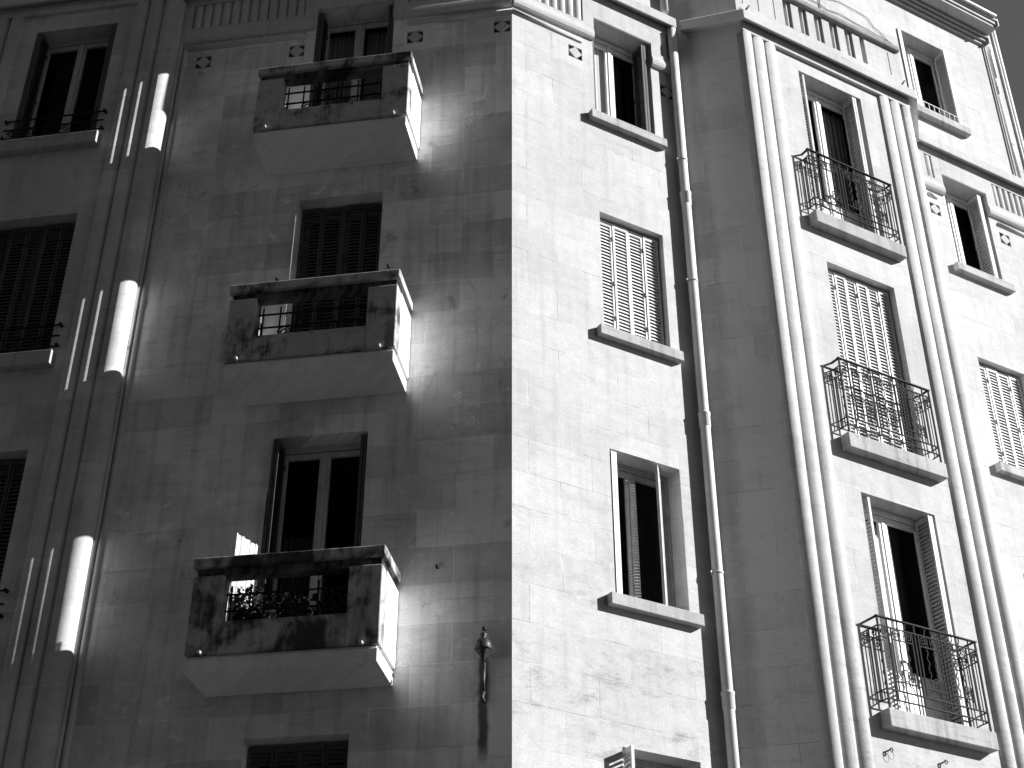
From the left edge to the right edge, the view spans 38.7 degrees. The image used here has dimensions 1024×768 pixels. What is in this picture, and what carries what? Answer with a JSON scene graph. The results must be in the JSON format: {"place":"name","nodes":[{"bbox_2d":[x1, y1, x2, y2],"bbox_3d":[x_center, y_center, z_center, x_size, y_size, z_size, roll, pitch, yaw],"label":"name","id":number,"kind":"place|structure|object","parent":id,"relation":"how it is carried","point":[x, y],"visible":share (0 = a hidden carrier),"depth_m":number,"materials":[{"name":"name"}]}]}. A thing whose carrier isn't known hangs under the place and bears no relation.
{"place":"outdoors","nodes":[
{"label":"outdoors","id":0,"kind":"place"},
{"bbox_2d":[969,0,1023,140],"label":"sky","id":1,"kind":"structure","parent":0,"point":[1010,13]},
{"label":"ground","id":2,"kind":"structure","parent":0,"visible":0},
{"bbox_2d":[0,0,1023,767],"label":"apartment building","id":3,"kind":"structure","parent":2,"relation":"on","point":[482,392],"depth_m":15.49,"materials":[{"name":"stone"}]},
{"bbox_2d":[0,460,25,618],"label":"window","id":4,"kind":"structure","parent":3,"relation":"in","point":[11,472],"depth_m":14.75,"materials":[{"name":"paint"}]},
{"bbox_2d":[0,223,75,371],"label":"window","id":5,"kind":"structure","parent":3,"relation":"in","point":[33,261],"depth_m":16.24,"materials":[{"name":"paint"}]},
{"bbox_2d":[0,24,116,156],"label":"window","id":6,"kind":"structure","parent":3,"relation":"in","point":[63,111],"depth_m":18.10,"materials":[{"name":"grey paint"}]},
{"bbox_2d":[227,533,257,620],"bbox_3d":[-2.474,1.959,13.308,0.024,1.230,0.272,-24,-40,32],"label":"cane screen","id":7,"kind":"object","parent":3,"relation":"on","point":[243,545],"visible":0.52,"depth_m":13.48,"materials":[{"name":"white wicker"}]},
{"bbox_2d":[232,583,267,620],"bbox_3d":[-2.382,2.139,13.118,0.362,0.680,0.221,-12,-35,17],"label":"potted plant","id":8,"kind":"object","parent":3,"relation":"on","point":[243,614],"visible":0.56,"depth_m":13.17,"materials":[{"name":"grey plant"}]},
{"bbox_2d":[250,599,280,618],"bbox_3d":[-2.247,2.243,13.149,0.363,0.641,0.232,0,-33,0],"label":"potted plant","id":9,"kind":"object","parent":3,"relation":"on","point":[272,604],"visible":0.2,"depth_m":13.23,"materials":[{"name":"black plant"}]},
{"bbox_2d":[274,537,313,617],"bbox_3d":[-2.091,2.179,13.913,0.370,1.580,0.044,-5,-33,8],"label":"curtain","id":10,"kind":"object","parent":3,"relation":"hanging from","point":[297,544],"visible":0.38,"depth_m":14.09,"materials":[{"name":"black fabric"}]},
{"bbox_2d":[277,591,316,616],"bbox_3d":[-1.938,2.181,13.108,0.421,0.700,0.260,-12,-35,17],"label":"potted plant","id":11,"kind":"object","parent":3,"relation":"on","point":[301,601],"visible":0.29,"depth_m":13.20,"materials":[{"name":"black plant"}]},
{"bbox_2d":[248,742,348,767],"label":"window","id":12,"kind":"structure","parent":3,"relation":"in","point":[319,755],"depth_m":12.92,"materials":[{"name":"paint"}]},
{"bbox_2d":[257,434,367,617],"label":"window","id":13,"kind":"structure","parent":3,"relation":"in","point":[316,492],"depth_m":15.13,"materials":[{"name":"black glass"}]},
{"bbox_2d":[292,203,381,331],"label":"window","id":14,"kind":"structure","parent":3,"relation":"in","point":[346,239],"depth_m":16.13,"materials":[{"name":"paint"}]},
{"bbox_2d":[324,34,354,104],"bbox_3d":[-2.091,-3.340,17.504,0.370,2.350,0.044,-5,-33,8],"label":"curtain","id":15,"kind":"object","parent":3,"relation":"hanging from","point":[340,47],"visible":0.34,"depth_m":17.97,"materials":[{"name":"grey fabric"}]},
{"bbox_2d":[310,4,393,106],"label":"window","id":16,"kind":"structure","parent":3,"relation":"in","point":[361,27],"depth_m":17.87,"materials":[{"name":"grey paint"}]},
{"bbox_2d":[363,30,387,100],"bbox_3d":[-1.602,-3.383,17.438,0.360,2.350,0.044,-5,-33,8],"label":"curtain","id":17,"kind":"object","parent":3,"relation":"hanging from","point":[377,44],"visible":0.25,"depth_m":17.90,"materials":[{"name":"grey fabric"}]},
{"bbox_2d":[474,632,491,702],"bbox_3d":[-0.254,2.497,12.864,0.159,0.656,0.159,0,-33,0],"label":"wall fitting","id":18,"kind":"object","parent":3,"relation":"attached to","point":[483,648],"depth_m":12.90,"materials":[{"name":"metal"}]},
{"bbox_2d":[588,37,667,150],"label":"window","id":19,"kind":"structure","parent":3,"relation":"in","point":[624,115],"depth_m":18.18,"materials":[{"name":"white paint"}]},
{"bbox_2d":[594,48,605,113],"bbox_3d":[1.030,-3.647,17.959,0.340,1.500,0.012,18,-37,-25],"label":"shutter","id":20,"kind":"object","parent":19,"relation":"attached to","point":[600,82],"visible":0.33,"depth_m":18.07,"materials":[{"name":"white wood"}]},
{"bbox_2d":[597,220,683,363],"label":"window","id":21,"kind":"structure","parent":3,"relation":"in","point":[629,298],"depth_m":16.28,"materials":[{"name":"paint"}]},
{"bbox_2d":[622,745,680,767],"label":"window","id":22,"kind":"structure","parent":3,"relation":"in","point":[628,762],"depth_m":13.29,"materials":[{"name":"paint"}]},
{"bbox_2d":[607,451,704,628],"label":"window","id":23,"kind":"structure","parent":3,"relation":"in","point":[642,540],"depth_m":14.83,"materials":[{"name":"glass"}]},
{"bbox_2d":[660,0,668,14],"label":"drainpipe","id":24,"kind":"object","parent":3,"relation":"attached to","point":[664,6],"visible":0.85,"depth_m":18.90,"materials":[{"name":"metal"}]},
{"bbox_2d":[667,26,739,767],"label":"drainpipe","id":25,"kind":"object","parent":3,"relation":"attached to","point":[727,693],"visible":1,"depth_m":15.45,"materials":[{"name":"metal"}]},
{"bbox_2d":[799,75,879,234],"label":"window","id":26,"kind":"structure","parent":3,"relation":"in","point":[811,100],"depth_m":18.88,"materials":[{"name":"white paint"}]},
{"bbox_2d":[812,109,856,213],"bbox_3d":[4.179,-2.610,18.783,0.490,2.390,0.048,18,-37,-25],"label":"curtain","id":27,"kind":"object","parent":26,"relation":"attached to","point":[835,141],"visible":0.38,"depth_m":19.12,"materials":[{"name":"grey fabric"}]},
{"bbox_2d":[812,0,893,44],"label":"cable","id":28,"kind":"object","parent":3,"relation":"attached to","point":[852,21],"visible":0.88,"depth_m":21.37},
{"bbox_2d":[832,0,888,41],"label":"cable","id":29,"kind":"object","parent":3,"relation":"attached to","point":[863,15],"visible":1,"depth_m":21.62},
{"bbox_2d":[828,270,915,453],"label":"window","id":30,"kind":"structure","parent":3,"relation":"in","point":[861,326],"depth_m":17.05,"materials":[{"name":"paint"}]},
{"bbox_2d":[862,497,968,725],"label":"window","id":31,"kind":"structure","parent":3,"relation":"in","point":[918,572],"depth_m":15.54,"materials":[{"name":"white paint"}]},
{"bbox_2d":[865,521,910,672],"bbox_3d":[3.847,2.481,15.215,0.620,2.365,0.028,18,-37,-25],"label":"shutter","id":32,"kind":"object","parent":31,"relation":"attached to","point":[882,574],"visible":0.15,"depth_m":15.50,"materials":[{"name":"white wood"}]},
{"bbox_2d":[897,28,971,138],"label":"window","id":33,"kind":"structure","parent":3,"relation":"in","point":[923,73],"depth_m":22.06,"materials":[{"name":"white paint"}]},
{"bbox_2d":[944,193,1015,294],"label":"window","id":34,"kind":"structure","parent":3,"relation":"in","point":[969,250],"depth_m":20.56,"materials":[{"name":"white paint"}]},
{"bbox_2d":[979,364,1023,481],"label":"window","id":35,"kind":"structure","parent":3,"relation":"in","point":[1007,427],"depth_m":18.79,"materials":[{"name":"paint"}]},
{"bbox_2d":[986,46,1021,178],"bbox_3d":[7.584,-4.169,22.520,0.192,2.850,0.157,0,-33,0],"label":"drainpipe","id":36,"kind":"object","parent":3,"relation":"attached to","point":[989,49],"visible":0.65,"depth_m":22.57,"materials":[{"name":"metal"}]}
]}

